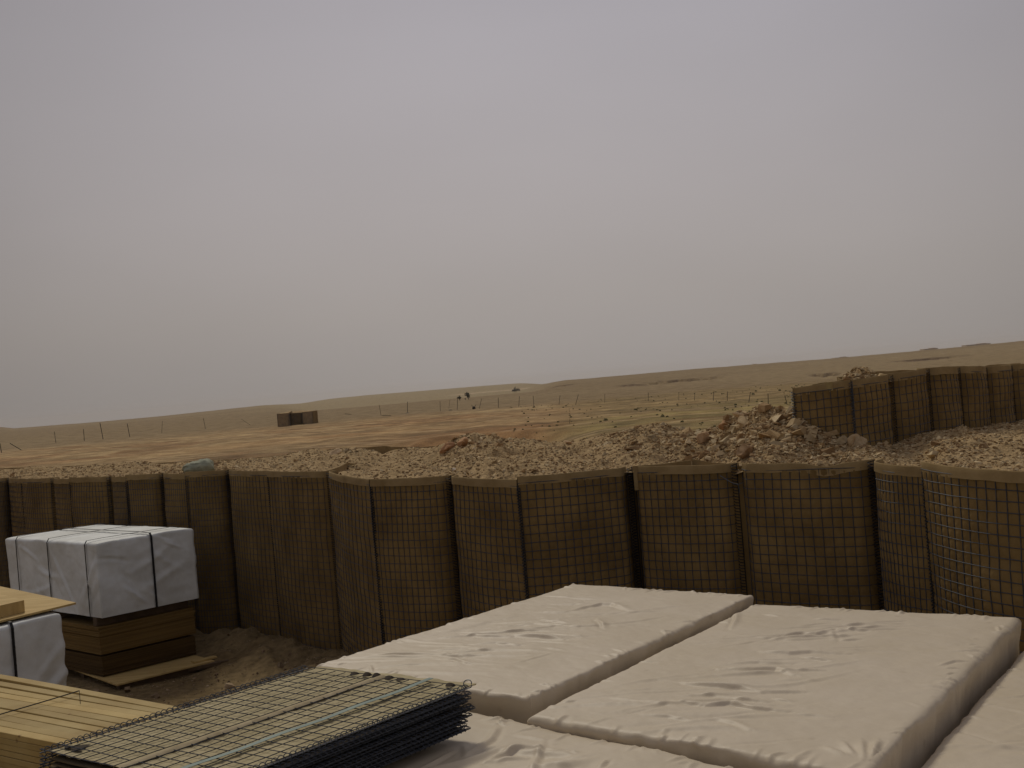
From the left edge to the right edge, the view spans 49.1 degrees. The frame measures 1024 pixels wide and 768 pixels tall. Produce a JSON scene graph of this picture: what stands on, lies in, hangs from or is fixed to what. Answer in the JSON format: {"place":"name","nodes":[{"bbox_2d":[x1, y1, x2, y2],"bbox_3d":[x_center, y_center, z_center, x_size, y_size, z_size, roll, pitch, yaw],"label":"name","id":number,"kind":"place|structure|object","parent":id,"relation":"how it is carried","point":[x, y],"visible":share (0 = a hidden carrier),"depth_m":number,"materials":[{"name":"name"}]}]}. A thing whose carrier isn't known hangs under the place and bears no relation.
{"place":"outdoors","nodes":[
{"label":"outdoors","id":0,"kind":"place"},
{"bbox_2d":[66,628,346,707],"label":"yard gravel","id":1,"kind":"structure","parent":0,"point":[155,695],"depth_m":12.87,"materials":[{"name":"brown gravel"}]},
{"bbox_2d":[0,341,1023,707],"bbox_3d":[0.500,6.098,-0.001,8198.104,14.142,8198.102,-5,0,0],"label":"ground","id":2,"kind":"structure","parent":0,"point":[422,419],"depth_m":119.07,"materials":[{"name":"brown sand"}]},
{"bbox_2d":[0,611,67,685],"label":"wrapped pallet load","id":3,"kind":"object","parent":2,"relation":"on","point":[32,647],"visible":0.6,"depth_m":10.07,"materials":[{"name":"white plastic sheeting"},{"name":"plastic strapping"}]},
{"bbox_2d":[0,586,75,622],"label":"plywood sheet","id":4,"kind":"object","parent":3,"relation":"on","point":[35,603],"visible":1,"depth_m":10.62,"materials":[{"name":"beige wood"}]},
{"bbox_2d":[0,594,24,617],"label":"timber block","id":5,"kind":"object","parent":4,"relation":"on","point":[9,605],"depth_m":10.15,"materials":[{"name":"brown wood"}]},
{"bbox_2d":[0,674,181,767],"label":"lumber bundle","id":6,"kind":"object","parent":2,"relation":"on","point":[36,716],"visible":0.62,"depth_m":7.34,"materials":[{"name":"brown wood"}]},
{"bbox_2d":[77,655,213,688],"bbox_3d":[-4.819,3.512,14.031,1.211,0.119,2.300,-5,0,-42],"label":"plywood sheet","id":7,"kind":"object","parent":2,"relation":"on","point":[175,668],"visible":0.32,"depth_m":13.28,"materials":[{"name":"brown wood"}]},
{"bbox_2d":[65,635,195,676],"bbox_3d":[-5.245,3.363,14.335,2.432,0.232,1.202,-5,0,41],"label":"dark board stack","id":8,"kind":"object","parent":7,"relation":"on","point":[129,659],"visible":0.31,"depth_m":13.53,"materials":[{"name":"brown wood"}]},
{"bbox_2d":[103,635,187,654],"bbox_3d":[-5.256,3.229,14.323,2.303,0.014,1.095,-5,0,41],"label":"spacer board","id":9,"kind":"object","parent":8,"relation":"on","point":[144,645],"visible":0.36,"depth_m":13.57,"materials":[{"name":"brown wood"}]},
{"bbox_2d":[50,607,195,654],"bbox_3d":[-5.297,3.061,14.354,2.516,0.322,1.238,-5,0,41],"label":"plywood stack","id":10,"kind":"object","parent":9,"relation":"on","point":[82,633],"visible":0.41,"depth_m":13.53,"materials":[{"name":"brown wood"}]},
{"bbox_2d":[5,524,198,625],"bbox_3d":[-5.281,2.381,14.353,2.470,1.014,1.303,-5,0,41],"label":"wrapped pallet load","id":11,"kind":"object","parent":10,"relation":"on","point":[104,574],"visible":0.98,"depth_m":13.69,"materials":[{"name":"white plastic"}]},
{"bbox_2d":[191,655,217,663],"bbox_3d":[-3.747,3.354,13.638,0.300,0.020,0.100,-5,0,-42],"label":"wood offcut","id":12,"kind":"object","parent":7,"relation":"on","point":[203,659],"visible":1,"depth_m":13.61,"materials":[{"name":"brown wood"}]},
{"bbox_2d":[188,659,228,671],"bbox_3d":[-3.460,3.367,13.607,0.923,0.085,0.140,-5,0,-17],"label":"plank","id":13,"kind":"object","parent":2,"relation":"on","point":[212,664],"visible":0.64,"depth_m":13.47,"materials":[{"name":"brown wood"}]},
{"bbox_2d":[277,410,317,426],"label":"gabion cluster","id":14,"kind":"object","parent":2,"relation":"on","point":[300,417],"visible":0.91,"depth_m":145.75,"materials":[{"name":"fabric"}]},
{"bbox_2d":[0,446,747,654],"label":"gabion wall","id":15,"kind":"structure","parent":2,"relation":"on","point":[329,559],"depth_m":11.10,"materials":[{"name":"fabric"}]},
{"bbox_2d":[0,408,1023,503],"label":"rubble","id":16,"kind":"object","parent":2,"relation":"on","point":[1004,449],"visible":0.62,"depth_m":12.23,"materials":[{"name":"stone"}]},
{"bbox_2d":[182,458,214,472],"bbox_3d":[-4.330,1.154,15.501,0.456,0.234,0.384,-5,0,0],"label":"sandbag","id":17,"kind":"object","parent":16,"relation":"on","point":[206,464],"visible":0.65,"depth_m":15.36,"materials":[{"name":"grey fabric"}]},
{"bbox_2d":[439,442,454,453],"bbox_3d":[-0.853,0.836,14.589,0.239,0.137,0.162,-20,7,16],"label":"rock","id":18,"kind":"object","parent":16,"relation":"on","point":[447,446],"visible":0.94,"depth_m":14.54,"materials":[{"name":"stone"}]},
{"bbox_2d":[456,437,467,446],"bbox_3d":[-0.635,0.761,14.520,0.154,0.125,0.271,-16,-11,-19],"label":"rock","id":19,"kind":"object","parent":16,"relation":"on","point":[463,441],"visible":0.87,"depth_m":14.44,"materials":[{"name":"stone"}]},
{"bbox_2d":[0,402,1023,478],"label":"loose stones","id":20,"kind":"object","parent":16,"relation":"on","point":[802,434],"visible":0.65,"depth_m":10.90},
{"bbox_2d":[696,431,710,443],"bbox_3d":[2.024,0.578,11.812,0.155,0.158,0.130,-5,0,-3],"label":"rock","id":21,"kind":"object","parent":16,"relation":"on","point":[700,437],"visible":0.84,"depth_m":11.76,"materials":[{"name":"stone"}]},
{"bbox_2d":[718,420,727,429],"bbox_3d":[2.231,0.432,11.697,0.171,0.117,0.110,-5,0,-11],"label":"rock","id":22,"kind":"object","parent":16,"relation":"on","point":[721,425],"visible":0.52,"depth_m":11.66,"materials":[{"name":"stone"}]},
{"bbox_2d":[732,412,743,416],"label":"rock","id":23,"kind":"object","parent":16,"relation":"on","point":[737,414],"visible":0.43,"depth_m":11.28,"materials":[{"name":"stone"}]},
{"bbox_2d":[737,416,748,427],"bbox_3d":[2.286,0.386,11.060,0.118,0.147,0.178,-5,0,4],"label":"rock","id":24,"kind":"object","parent":16,"relation":"on","point":[742,421],"visible":0.81,"depth_m":11.04,"materials":[{"name":"stone"}]},
{"bbox_2d":[736,444,753,458],"bbox_3d":[2.118,0.613,10.131,0.127,0.145,0.218,-19,-23,37],"label":"rock","id":25,"kind":"object","parent":16,"relation":"on","point":[743,451],"visible":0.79,"depth_m":10.07,"materials":[{"name":"stone"}]},
{"bbox_2d":[847,434,859,446],"bbox_3d":[3.050,0.522,9.983,0.112,0.157,0.131,-5,0,30],"label":"rock","id":26,"kind":"object","parent":16,"relation":"on","point":[850,439],"visible":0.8,"depth_m":9.95,"materials":[{"name":"stone"}]},
{"bbox_2d":[854,436,867,446],"bbox_3d":[3.089,0.525,9.963,0.149,0.122,0.110,-5,0,-39],"label":"rock","id":27,"kind":"object","parent":16,"relation":"on","point":[859,441],"visible":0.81,"depth_m":9.93,"materials":[{"name":"stone"}]},
{"bbox_2d":[791,363,1023,445],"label":"gabion wall","id":28,"kind":"structure","parent":16,"relation":"on","point":[892,407],"depth_m":10.90,"materials":[{"name":"fabric"}]},
{"bbox_2d":[843,366,882,380],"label":"tier stones","id":29,"kind":"object","parent":28,"relation":"in","point":[846,376],"visible":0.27,"depth_m":10.68,"materials":[{"name":"beige stone"}]},
{"bbox_2d":[316,583,753,723],"bbox_3d":[0.320,2.282,7.146,1.666,1.499,2.592,-5,0,39],"label":"wrapped bundle","id":30,"kind":"object","parent":2,"relation":"on","point":[523,661],"visible":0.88,"depth_m":6.78,"materials":[{"name":"beige plastic"}]},
{"bbox_2d":[382,712,732,767],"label":"wrapped bundle","id":31,"kind":"object","parent":2,"relation":"on","point":[484,741],"visible":0.56,"depth_m":5.02,"materials":[{"name":"beige plastic"}]},
{"bbox_2d":[38,665,475,767],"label":"folded gabion stack","id":32,"kind":"object","parent":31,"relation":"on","point":[322,717],"visible":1,"depth_m":4.96,"materials":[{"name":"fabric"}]},
{"bbox_2d":[511,384,802,438],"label":"scrub tufts","id":33,"kind":"object","parent":2,"relation":"on","point":[606,419],"visible":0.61,"depth_m":90.27,"materials":[{"name":"brown plant"}]},
{"bbox_2d":[527,604,1021,767],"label":"wrapped bundle","id":34,"kind":"object","parent":2,"relation":"on","point":[764,686],"visible":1,"depth_m":5.52,"materials":[{"name":"beige plastic"}]},
{"bbox_2d":[732,459,1023,654],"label":"gabion wall","id":35,"kind":"structure","parent":2,"relation":"on","point":[879,534],"depth_m":8.69,"materials":[{"name":"fabric"}]},
{"bbox_2d":[921,651,1023,767],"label":"wrapped bundle","id":36,"kind":"object","parent":2,"relation":"on","point":[988,732],"visible":1,"depth_m":5.01,"materials":[{"name":"beige plastic"}]},
{"bbox_2d":[962,343,990,346],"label":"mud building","id":37,"kind":"structure","parent":2,"relation":"on","point":[975,344],"depth_m":716.00,"materials":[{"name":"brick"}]},
{"bbox_2d":[0,0,1023,427],"label":"sky","id":38,"kind":"structure","parent":0,"point":[206,205],"materials":[{"name":"grey"}]}
]}

